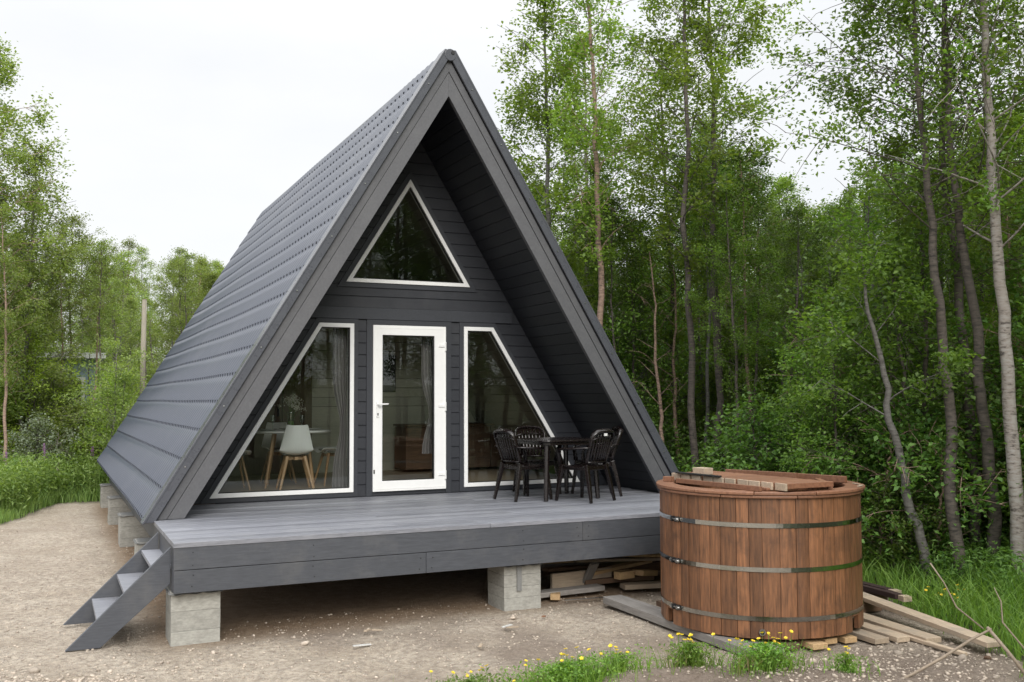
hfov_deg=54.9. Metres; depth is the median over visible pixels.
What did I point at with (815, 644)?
timber plank
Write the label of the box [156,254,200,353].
birch tree
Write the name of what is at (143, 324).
utility pole
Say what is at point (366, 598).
ground
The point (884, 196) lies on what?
birch tree
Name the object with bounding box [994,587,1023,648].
dry branch
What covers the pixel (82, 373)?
distant building
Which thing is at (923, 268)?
young tree
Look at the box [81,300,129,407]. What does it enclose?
birch tree
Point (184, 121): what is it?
sky
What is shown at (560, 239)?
birch tree
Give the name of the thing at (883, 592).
dark board
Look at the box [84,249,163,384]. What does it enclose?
birch tree
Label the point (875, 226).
birch tree
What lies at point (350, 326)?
window
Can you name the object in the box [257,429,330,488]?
dining table
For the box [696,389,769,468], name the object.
shrub
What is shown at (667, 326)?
young tree
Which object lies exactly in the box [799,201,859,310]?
birch tree
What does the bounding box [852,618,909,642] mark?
timber plank
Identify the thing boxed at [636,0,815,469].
birch tree
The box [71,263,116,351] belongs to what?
birch tree
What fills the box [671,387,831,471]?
shrub
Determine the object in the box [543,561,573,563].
scrap board
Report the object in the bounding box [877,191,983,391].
birch tree
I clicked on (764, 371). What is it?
young tree
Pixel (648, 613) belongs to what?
timber plank
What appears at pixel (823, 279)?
birch tree
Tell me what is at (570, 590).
scrap board
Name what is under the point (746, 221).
birch tree
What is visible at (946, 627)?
timber plank
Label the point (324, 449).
shell chair
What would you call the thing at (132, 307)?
birch tree
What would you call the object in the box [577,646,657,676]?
flowering clump
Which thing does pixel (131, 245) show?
birch tree
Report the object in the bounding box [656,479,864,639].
wooden hot tub
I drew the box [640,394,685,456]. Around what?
shrub
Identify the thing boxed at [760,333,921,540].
shrub
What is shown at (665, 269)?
birch tree
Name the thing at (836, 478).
edge board
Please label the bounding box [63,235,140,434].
birch tree
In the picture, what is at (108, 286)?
birch tree
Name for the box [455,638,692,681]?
flowering clump
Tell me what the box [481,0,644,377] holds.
birch tree
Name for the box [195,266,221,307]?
birch tree
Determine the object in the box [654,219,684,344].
birch tree
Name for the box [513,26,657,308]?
birch tree
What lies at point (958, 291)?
birch tree
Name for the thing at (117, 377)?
young tree
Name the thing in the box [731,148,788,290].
birch tree
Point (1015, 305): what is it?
young tree
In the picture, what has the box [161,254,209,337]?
birch tree
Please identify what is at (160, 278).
birch tree
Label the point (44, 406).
young tree
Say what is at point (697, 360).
young tree
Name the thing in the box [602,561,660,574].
scrap board
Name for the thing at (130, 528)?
foundation pier
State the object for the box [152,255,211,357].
birch tree
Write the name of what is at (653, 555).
scrap board
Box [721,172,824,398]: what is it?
birch tree
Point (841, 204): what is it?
birch tree
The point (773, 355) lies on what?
young tree
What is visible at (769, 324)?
young tree
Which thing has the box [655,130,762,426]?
birch tree
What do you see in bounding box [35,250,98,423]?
birch tree
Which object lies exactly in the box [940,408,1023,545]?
shrub
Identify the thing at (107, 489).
foundation pier
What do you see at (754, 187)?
birch tree
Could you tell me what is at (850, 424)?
shrub
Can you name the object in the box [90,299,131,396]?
birch tree
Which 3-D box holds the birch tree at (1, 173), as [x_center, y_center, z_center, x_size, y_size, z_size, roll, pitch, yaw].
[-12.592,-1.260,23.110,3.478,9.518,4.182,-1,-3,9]
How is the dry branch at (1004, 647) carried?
on the ground at (366, 598)
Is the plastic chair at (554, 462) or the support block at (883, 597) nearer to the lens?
the support block at (883, 597)
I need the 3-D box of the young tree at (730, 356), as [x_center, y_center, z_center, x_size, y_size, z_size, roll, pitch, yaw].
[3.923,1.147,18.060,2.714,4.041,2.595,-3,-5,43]
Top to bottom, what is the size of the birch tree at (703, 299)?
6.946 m
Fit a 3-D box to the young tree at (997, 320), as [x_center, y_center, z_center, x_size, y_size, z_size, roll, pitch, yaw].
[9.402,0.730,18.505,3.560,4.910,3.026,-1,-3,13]
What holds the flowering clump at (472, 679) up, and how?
on the ground at (366, 598)
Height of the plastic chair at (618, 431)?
0.865 m
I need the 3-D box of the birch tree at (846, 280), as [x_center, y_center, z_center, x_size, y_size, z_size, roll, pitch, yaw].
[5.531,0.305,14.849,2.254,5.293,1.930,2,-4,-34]
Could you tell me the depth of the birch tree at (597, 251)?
16.18 m
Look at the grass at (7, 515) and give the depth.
19.48 m
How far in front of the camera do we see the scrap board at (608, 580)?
10.83 m
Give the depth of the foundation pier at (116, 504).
16.78 m
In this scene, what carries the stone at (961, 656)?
on the ground at (366, 598)
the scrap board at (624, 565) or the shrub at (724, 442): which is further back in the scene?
the shrub at (724, 442)
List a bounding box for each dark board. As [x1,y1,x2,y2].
[863,581,892,589]
[863,584,902,598]
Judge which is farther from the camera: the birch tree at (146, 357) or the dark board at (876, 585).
the birch tree at (146, 357)
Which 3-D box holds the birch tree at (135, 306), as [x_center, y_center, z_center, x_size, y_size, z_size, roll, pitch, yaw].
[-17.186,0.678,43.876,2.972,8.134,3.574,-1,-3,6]
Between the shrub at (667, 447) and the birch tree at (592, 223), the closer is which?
the shrub at (667, 447)
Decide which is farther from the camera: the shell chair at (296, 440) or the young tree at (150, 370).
the young tree at (150, 370)
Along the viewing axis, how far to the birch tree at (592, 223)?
25.96 m
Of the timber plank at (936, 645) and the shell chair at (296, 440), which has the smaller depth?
the timber plank at (936, 645)
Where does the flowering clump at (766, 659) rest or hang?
on the ground at (366, 598)
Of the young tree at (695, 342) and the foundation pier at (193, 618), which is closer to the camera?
the foundation pier at (193, 618)
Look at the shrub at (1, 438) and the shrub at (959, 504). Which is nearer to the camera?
the shrub at (959, 504)
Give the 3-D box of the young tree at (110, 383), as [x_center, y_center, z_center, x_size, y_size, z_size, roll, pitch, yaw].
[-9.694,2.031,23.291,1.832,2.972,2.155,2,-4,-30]
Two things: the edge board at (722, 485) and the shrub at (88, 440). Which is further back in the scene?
the shrub at (88, 440)
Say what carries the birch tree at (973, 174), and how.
on the ground at (366, 598)
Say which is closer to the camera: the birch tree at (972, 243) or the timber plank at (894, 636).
the timber plank at (894, 636)
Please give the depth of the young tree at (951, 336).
19.22 m
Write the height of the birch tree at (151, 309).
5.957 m
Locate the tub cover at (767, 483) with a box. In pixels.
[671,471,833,490]
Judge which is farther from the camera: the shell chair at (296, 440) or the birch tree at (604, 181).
the birch tree at (604, 181)
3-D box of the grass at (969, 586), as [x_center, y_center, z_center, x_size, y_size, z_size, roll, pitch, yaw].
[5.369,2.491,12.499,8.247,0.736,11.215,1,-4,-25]
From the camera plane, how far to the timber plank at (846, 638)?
8.38 m
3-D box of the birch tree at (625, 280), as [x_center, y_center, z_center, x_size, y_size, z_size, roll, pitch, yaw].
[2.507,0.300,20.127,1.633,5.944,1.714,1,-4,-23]
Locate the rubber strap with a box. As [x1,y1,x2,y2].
[675,471,721,476]
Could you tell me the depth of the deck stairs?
8.51 m
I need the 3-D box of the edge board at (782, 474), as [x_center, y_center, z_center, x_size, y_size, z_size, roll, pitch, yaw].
[2.423,1.302,9.611,0.780,0.072,0.040,-3,-5,45]
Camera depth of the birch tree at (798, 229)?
13.56 m
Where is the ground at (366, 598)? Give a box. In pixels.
[0,499,1023,681]
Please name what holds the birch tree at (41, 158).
on the ground at (366, 598)
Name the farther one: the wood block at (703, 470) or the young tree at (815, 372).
the young tree at (815, 372)
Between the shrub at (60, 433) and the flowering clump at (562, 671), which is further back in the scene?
the shrub at (60, 433)
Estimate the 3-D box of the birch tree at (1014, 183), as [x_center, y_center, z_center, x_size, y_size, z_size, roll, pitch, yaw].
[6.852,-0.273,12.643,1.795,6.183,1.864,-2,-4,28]
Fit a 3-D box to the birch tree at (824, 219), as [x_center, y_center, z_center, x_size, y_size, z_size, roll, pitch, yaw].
[4.794,0.177,13.627,1.506,5.418,1.911,-1,-3,13]
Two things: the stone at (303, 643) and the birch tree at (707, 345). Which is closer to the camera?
the stone at (303, 643)
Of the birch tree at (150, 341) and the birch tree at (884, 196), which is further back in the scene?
the birch tree at (150, 341)
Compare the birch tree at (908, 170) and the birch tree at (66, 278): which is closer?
the birch tree at (908, 170)
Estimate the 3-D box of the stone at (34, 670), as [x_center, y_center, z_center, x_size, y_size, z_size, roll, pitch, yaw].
[-3.679,2.539,7.601,0.081,0.049,0.081,-2,-4,22]
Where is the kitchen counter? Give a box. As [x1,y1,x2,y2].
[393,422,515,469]
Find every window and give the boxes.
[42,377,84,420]
[209,323,353,498]
[346,179,469,286]
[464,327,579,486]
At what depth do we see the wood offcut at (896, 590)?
9.70 m
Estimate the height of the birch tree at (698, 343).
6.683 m
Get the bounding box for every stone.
[28,667,40,672]
[299,641,308,645]
[893,650,903,654]
[956,654,966,659]
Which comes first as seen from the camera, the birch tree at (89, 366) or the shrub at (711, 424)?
the shrub at (711, 424)
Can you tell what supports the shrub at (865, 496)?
on the ground at (366, 598)
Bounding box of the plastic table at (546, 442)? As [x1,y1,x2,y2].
[515,437,599,501]
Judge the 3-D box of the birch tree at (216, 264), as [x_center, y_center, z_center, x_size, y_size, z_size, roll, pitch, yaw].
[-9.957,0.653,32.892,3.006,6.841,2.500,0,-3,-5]
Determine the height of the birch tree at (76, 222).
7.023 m
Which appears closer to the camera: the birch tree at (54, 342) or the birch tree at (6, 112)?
the birch tree at (6, 112)
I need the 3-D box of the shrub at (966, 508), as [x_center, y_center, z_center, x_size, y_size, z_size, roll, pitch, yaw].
[5.549,1.929,12.418,1.777,1.771,2.112,3,-5,-45]
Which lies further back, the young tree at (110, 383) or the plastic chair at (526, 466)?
the young tree at (110, 383)
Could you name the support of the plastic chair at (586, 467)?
on the cabin
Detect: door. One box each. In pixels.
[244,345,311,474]
[372,325,445,491]
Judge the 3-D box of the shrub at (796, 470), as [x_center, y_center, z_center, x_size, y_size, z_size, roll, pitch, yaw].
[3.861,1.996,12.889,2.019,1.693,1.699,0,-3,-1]
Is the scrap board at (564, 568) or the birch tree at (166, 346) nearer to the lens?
the scrap board at (564, 568)
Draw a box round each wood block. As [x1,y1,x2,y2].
[663,476,673,481]
[693,467,712,473]
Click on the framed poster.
(389, 373)
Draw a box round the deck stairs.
[63,532,171,651]
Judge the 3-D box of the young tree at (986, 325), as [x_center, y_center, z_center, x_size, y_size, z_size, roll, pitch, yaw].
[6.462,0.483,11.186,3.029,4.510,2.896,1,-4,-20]
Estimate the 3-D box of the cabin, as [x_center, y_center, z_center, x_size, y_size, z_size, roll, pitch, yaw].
[-2.697,-0.313,15.664,6.645,5.759,12.744,1,-4,-25]
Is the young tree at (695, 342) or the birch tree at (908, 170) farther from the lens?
the young tree at (695, 342)
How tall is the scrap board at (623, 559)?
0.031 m
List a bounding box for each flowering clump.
[426,664,539,681]
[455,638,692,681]
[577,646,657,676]
[632,633,744,674]
[697,630,832,680]
[811,646,879,679]
[878,584,988,617]
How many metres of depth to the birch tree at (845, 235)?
22.09 m
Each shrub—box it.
[0,409,87,471]
[0,416,23,455]
[0,429,41,461]
[20,421,98,467]
[40,423,99,461]
[46,399,110,459]
[52,403,118,464]
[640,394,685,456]
[649,414,698,471]
[650,406,711,464]
[656,405,724,469]
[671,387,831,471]
[671,447,703,471]
[672,386,849,469]
[681,439,742,471]
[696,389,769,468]
[721,378,877,470]
[752,430,822,473]
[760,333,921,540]
[794,405,873,455]
[795,380,1022,573]
[828,453,916,550]
[852,398,985,531]
[861,465,966,581]
[870,424,1008,545]
[897,424,1008,545]
[912,410,983,523]
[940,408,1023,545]
[956,406,1023,526]
[958,392,1023,547]
[997,474,1023,537]
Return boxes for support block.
[863,591,887,599]
[863,602,881,612]
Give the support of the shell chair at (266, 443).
on the cabin
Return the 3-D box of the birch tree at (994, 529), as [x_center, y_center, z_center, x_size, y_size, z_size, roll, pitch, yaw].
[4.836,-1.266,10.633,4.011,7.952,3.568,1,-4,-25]
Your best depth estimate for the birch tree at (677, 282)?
22.82 m
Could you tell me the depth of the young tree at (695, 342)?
21.39 m
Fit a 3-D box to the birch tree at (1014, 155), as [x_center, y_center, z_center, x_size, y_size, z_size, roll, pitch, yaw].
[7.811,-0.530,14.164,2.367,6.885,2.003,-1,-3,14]
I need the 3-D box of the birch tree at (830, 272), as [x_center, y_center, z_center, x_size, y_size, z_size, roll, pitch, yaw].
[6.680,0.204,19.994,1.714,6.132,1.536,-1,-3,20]
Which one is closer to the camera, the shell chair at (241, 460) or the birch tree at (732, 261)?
the shell chair at (241, 460)
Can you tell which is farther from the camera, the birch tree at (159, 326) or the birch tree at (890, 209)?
the birch tree at (159, 326)
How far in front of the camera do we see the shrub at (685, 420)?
17.16 m
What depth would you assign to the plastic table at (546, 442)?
11.96 m
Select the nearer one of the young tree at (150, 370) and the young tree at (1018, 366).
the young tree at (1018, 366)
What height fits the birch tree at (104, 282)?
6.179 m
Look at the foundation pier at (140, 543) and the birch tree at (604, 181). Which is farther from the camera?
the birch tree at (604, 181)
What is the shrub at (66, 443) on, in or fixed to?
on the ground at (366, 598)
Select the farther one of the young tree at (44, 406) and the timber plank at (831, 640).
the young tree at (44, 406)
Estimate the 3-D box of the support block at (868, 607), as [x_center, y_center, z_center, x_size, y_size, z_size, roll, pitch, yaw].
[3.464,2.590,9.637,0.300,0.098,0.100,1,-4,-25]
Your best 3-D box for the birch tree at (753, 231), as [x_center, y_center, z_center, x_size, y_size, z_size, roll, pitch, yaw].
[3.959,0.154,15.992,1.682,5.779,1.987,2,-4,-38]
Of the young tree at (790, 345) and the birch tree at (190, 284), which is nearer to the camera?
the young tree at (790, 345)
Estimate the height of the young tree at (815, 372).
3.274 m
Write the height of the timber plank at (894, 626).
0.046 m
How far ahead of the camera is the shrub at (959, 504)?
12.70 m
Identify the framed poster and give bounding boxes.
[383,355,395,391]
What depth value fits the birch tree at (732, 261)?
20.82 m
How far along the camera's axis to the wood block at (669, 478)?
9.31 m
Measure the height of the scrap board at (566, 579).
0.170 m
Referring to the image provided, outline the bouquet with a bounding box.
[274,393,304,420]
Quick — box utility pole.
[139,299,146,393]
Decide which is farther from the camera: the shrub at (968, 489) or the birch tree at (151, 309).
the birch tree at (151, 309)
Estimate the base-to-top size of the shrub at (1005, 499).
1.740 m
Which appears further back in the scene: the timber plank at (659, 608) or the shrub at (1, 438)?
the shrub at (1, 438)
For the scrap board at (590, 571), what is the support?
on the ground at (366, 598)
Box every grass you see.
[0,483,99,523]
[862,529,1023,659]
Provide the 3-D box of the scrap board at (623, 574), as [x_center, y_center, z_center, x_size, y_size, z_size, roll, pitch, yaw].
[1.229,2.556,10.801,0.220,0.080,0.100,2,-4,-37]
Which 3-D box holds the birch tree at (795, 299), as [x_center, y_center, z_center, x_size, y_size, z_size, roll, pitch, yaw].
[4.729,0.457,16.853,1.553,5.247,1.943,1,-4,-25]
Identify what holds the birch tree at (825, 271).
on the ground at (366, 598)
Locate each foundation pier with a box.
[99,483,118,507]
[107,495,131,524]
[117,512,149,546]
[133,537,150,554]
[165,586,222,646]
[488,563,542,610]
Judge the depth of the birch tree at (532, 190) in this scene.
19.85 m
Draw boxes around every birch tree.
[0,32,84,418]
[0,93,74,376]
[0,135,113,441]
[0,174,95,416]
[0,206,50,457]
[15,269,86,351]
[33,231,74,347]
[35,209,112,414]
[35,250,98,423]
[40,317,65,351]
[45,238,140,371]
[45,346,81,423]
[58,239,125,399]
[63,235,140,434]
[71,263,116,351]
[76,344,103,406]
[78,270,134,378]
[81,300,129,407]
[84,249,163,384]
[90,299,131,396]
[93,294,158,380]
[94,268,153,368]
[101,273,136,357]
[107,236,154,353]
[112,294,166,381]
[131,243,160,345]
[131,318,163,378]
[132,333,156,406]
[133,260,202,348]
[140,252,213,335]
[143,246,206,334]
[147,302,168,366]
[150,291,184,372]
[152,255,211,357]
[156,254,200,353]
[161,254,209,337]
[162,259,224,351]
[190,260,219,316]
[191,271,219,314]
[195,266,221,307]
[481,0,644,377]
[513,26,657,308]
[526,178,558,232]
[527,0,676,326]
[530,183,603,325]
[543,133,612,303]
[554,229,572,252]
[559,173,625,352]
[560,159,652,361]
[569,190,661,350]
[569,223,619,309]
[581,29,742,451]
[582,224,648,378]
[594,212,668,385]
[606,219,681,383]
[608,0,799,471]
[615,220,681,404]
[620,244,683,440]
[632,118,779,457]
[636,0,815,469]
[639,254,707,462]
[644,227,699,398]
[648,205,737,403]
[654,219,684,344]
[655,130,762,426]
[658,166,759,423]
[660,175,748,436]
[676,144,773,354]
[680,172,782,467]
[700,174,819,407]
[702,144,813,466]
[703,152,772,303]
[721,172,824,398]
[726,170,838,402]
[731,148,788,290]
[732,216,841,388]
[733,202,866,425]
[740,0,1023,588]
[742,198,847,412]
[751,219,812,335]
[770,0,1023,570]
[770,227,986,587]
[784,188,940,416]
[788,206,856,378]
[789,0,1023,566]
[795,183,886,343]
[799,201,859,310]
[799,206,852,372]
[800,203,824,308]
[801,148,912,512]
[812,253,864,378]
[813,195,879,336]
[813,196,925,536]
[843,147,967,399]
[844,0,1023,586]
[855,143,965,374]
[857,94,1023,290]
[859,164,927,298]
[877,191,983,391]
[905,158,1023,399]
[907,153,988,394]
[925,114,1023,425]
[928,182,1022,417]
[933,109,1023,532]
[939,148,1004,301]
[955,93,1023,293]
[965,104,1023,278]
[971,74,1023,250]
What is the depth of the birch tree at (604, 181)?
17.73 m
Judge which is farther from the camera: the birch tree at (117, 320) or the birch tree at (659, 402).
the birch tree at (117, 320)
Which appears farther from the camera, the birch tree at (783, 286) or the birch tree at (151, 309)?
the birch tree at (151, 309)
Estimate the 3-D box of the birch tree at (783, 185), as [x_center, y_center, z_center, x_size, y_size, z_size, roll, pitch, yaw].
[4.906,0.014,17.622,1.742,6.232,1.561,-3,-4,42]
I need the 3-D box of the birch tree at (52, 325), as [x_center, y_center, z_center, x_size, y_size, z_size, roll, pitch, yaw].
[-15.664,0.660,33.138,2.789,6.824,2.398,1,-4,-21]
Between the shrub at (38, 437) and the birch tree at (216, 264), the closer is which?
the shrub at (38, 437)
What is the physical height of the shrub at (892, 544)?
1.337 m
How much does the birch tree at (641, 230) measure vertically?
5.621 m
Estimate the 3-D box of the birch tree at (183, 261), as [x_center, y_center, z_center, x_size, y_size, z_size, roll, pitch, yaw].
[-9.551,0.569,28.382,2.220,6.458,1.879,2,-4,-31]
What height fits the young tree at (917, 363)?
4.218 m
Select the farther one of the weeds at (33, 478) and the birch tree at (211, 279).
the birch tree at (211, 279)
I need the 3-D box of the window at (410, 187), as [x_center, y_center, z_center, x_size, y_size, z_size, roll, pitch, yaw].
[-1.345,-1.410,12.816,1.679,1.371,0.132,1,-4,-25]
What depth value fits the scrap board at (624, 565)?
11.05 m
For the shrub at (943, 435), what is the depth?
13.18 m
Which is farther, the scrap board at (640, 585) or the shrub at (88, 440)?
the shrub at (88, 440)
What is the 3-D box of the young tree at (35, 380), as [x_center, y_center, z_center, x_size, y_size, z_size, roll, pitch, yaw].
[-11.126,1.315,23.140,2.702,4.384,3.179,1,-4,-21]
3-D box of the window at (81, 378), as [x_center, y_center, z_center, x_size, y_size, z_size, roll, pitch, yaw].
[-12.055,1.967,26.443,1.100,2.000,0.095,1,-4,-25]
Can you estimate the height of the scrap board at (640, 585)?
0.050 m
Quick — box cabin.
[97,49,678,593]
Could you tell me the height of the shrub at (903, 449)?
2.101 m
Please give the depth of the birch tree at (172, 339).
30.61 m
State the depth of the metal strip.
10.22 m
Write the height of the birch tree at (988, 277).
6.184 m
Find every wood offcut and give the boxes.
[888,589,901,592]
[898,595,911,601]
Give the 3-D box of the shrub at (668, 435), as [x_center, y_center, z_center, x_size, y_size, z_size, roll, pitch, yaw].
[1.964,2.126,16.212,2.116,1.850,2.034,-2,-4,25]
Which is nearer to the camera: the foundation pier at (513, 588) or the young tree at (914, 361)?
the foundation pier at (513, 588)
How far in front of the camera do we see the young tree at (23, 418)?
23.19 m
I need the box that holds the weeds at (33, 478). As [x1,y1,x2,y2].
[0,445,109,517]
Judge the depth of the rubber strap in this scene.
9.09 m
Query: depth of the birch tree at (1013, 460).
10.39 m
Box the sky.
[0,0,1023,374]
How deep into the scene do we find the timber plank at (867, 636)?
8.43 m
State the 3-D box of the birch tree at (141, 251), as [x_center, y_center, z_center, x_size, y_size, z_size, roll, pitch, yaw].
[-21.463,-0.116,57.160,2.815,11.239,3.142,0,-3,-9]
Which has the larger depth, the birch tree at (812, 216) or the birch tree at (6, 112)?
the birch tree at (812, 216)
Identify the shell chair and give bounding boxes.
[238,450,250,489]
[260,422,296,483]
[276,425,313,489]
[313,446,346,485]
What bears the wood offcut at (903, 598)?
on the dark board at (883, 592)
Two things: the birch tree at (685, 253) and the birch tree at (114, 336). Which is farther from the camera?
the birch tree at (114, 336)
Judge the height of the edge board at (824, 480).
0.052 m
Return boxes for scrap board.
[540,557,622,568]
[540,569,551,576]
[541,583,604,597]
[542,564,601,571]
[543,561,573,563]
[550,567,611,588]
[550,592,559,599]
[574,557,660,562]
[582,562,598,582]
[584,575,653,584]
[594,561,651,574]
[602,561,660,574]
[614,569,634,579]
[620,581,660,589]
[623,554,660,556]
[632,569,657,575]
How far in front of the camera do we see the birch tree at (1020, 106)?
13.38 m
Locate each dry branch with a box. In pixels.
[902,563,1023,677]
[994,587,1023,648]
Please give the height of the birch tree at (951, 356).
3.978 m
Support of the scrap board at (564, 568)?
on the scrap board at (654, 565)
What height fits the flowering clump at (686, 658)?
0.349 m
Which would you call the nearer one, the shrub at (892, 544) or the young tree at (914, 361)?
the shrub at (892, 544)
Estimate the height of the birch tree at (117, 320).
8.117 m
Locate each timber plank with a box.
[603,595,762,656]
[619,595,783,654]
[656,600,799,650]
[763,622,827,649]
[814,636,836,643]
[833,634,856,643]
[846,627,888,644]
[852,612,941,642]
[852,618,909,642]
[863,592,1000,647]
[876,625,966,655]
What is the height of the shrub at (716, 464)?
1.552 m
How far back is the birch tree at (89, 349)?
33.55 m
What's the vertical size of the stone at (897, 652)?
0.048 m
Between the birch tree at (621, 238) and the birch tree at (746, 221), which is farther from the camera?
the birch tree at (746, 221)
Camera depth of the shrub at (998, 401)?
10.66 m
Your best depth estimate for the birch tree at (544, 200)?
23.34 m
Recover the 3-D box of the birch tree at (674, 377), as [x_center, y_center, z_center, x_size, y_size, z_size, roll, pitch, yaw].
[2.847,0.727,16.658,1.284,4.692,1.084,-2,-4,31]
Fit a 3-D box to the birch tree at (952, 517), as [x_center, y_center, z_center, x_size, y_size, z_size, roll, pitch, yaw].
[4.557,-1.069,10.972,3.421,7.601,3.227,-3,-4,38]
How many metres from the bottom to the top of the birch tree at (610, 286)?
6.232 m
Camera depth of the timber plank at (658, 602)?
8.23 m
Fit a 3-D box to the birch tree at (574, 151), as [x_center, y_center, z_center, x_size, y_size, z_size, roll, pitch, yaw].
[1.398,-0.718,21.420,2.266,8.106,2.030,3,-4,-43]
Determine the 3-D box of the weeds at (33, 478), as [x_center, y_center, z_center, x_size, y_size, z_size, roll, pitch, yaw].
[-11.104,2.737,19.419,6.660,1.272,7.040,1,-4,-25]
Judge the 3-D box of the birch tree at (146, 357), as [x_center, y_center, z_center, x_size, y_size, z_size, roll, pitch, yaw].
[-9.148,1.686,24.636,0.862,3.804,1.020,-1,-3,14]
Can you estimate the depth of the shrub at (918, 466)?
11.23 m
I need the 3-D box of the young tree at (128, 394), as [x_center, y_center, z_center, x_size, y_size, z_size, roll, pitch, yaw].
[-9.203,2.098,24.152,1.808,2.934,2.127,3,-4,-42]
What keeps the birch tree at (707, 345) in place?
on the ground at (366, 598)
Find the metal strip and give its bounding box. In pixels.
[564,597,602,600]
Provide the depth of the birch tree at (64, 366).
24.60 m
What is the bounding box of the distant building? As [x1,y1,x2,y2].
[0,351,105,420]
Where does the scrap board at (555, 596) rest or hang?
on the ground at (366, 598)
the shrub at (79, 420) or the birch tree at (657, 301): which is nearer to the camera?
the birch tree at (657, 301)
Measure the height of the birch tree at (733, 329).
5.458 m
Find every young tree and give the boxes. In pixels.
[0,303,96,453]
[0,366,86,451]
[0,386,46,453]
[51,337,154,480]
[61,366,132,439]
[83,359,138,402]
[108,372,147,418]
[113,346,161,413]
[581,263,729,463]
[610,295,724,450]
[639,275,754,432]
[644,295,789,447]
[648,280,701,436]
[659,274,781,426]
[670,297,823,426]
[684,256,820,399]
[709,333,795,426]
[753,278,940,532]
[771,162,1023,546]
[798,345,828,411]
[816,291,975,412]
[822,274,998,418]
[835,275,943,403]
[902,191,1023,513]
[916,279,995,405]
[928,264,1018,394]
[932,228,1023,414]
[985,319,1023,411]
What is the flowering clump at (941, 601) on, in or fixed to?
on the ground at (366, 598)
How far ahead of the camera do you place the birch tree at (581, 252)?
24.14 m
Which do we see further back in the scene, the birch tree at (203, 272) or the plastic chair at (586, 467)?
the birch tree at (203, 272)
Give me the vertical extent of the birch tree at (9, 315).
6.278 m
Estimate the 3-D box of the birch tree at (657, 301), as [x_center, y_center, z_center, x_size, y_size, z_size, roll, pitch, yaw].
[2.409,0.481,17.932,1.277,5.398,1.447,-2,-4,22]
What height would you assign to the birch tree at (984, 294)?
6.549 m
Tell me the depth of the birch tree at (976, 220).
17.96 m
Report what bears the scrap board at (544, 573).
on the ground at (366, 598)
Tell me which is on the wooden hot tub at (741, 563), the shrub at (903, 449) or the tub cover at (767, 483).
the tub cover at (767, 483)
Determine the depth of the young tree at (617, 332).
17.12 m
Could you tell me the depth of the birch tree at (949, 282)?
16.84 m
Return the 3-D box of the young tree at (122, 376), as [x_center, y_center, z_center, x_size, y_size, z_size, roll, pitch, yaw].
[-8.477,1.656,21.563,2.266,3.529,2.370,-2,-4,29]
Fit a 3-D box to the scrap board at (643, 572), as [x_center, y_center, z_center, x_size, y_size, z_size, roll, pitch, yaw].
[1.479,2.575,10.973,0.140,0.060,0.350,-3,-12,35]
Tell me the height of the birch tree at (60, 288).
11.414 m
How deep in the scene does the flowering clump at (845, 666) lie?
7.13 m
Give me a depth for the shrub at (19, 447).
22.41 m
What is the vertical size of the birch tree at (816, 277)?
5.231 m
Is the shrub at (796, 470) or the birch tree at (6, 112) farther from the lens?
the birch tree at (6, 112)
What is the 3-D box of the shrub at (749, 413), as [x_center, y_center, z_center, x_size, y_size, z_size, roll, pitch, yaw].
[4.147,1.722,13.967,2.412,2.404,2.868,-2,-4,27]
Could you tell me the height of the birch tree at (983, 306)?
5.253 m
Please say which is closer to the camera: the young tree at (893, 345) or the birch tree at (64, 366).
the young tree at (893, 345)
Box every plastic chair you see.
[493,428,552,501]
[511,425,561,494]
[555,428,615,503]
[571,426,623,496]
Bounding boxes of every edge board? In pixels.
[676,478,761,491]
[725,469,797,477]
[798,473,846,482]
[815,478,832,488]
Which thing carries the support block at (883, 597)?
on the ground at (366, 598)
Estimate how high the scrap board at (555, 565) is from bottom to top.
0.050 m
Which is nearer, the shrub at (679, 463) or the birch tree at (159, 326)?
the shrub at (679, 463)
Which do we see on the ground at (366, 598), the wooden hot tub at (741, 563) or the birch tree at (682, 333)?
the birch tree at (682, 333)
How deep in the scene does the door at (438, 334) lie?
12.68 m
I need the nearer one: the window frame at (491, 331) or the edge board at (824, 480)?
the edge board at (824, 480)

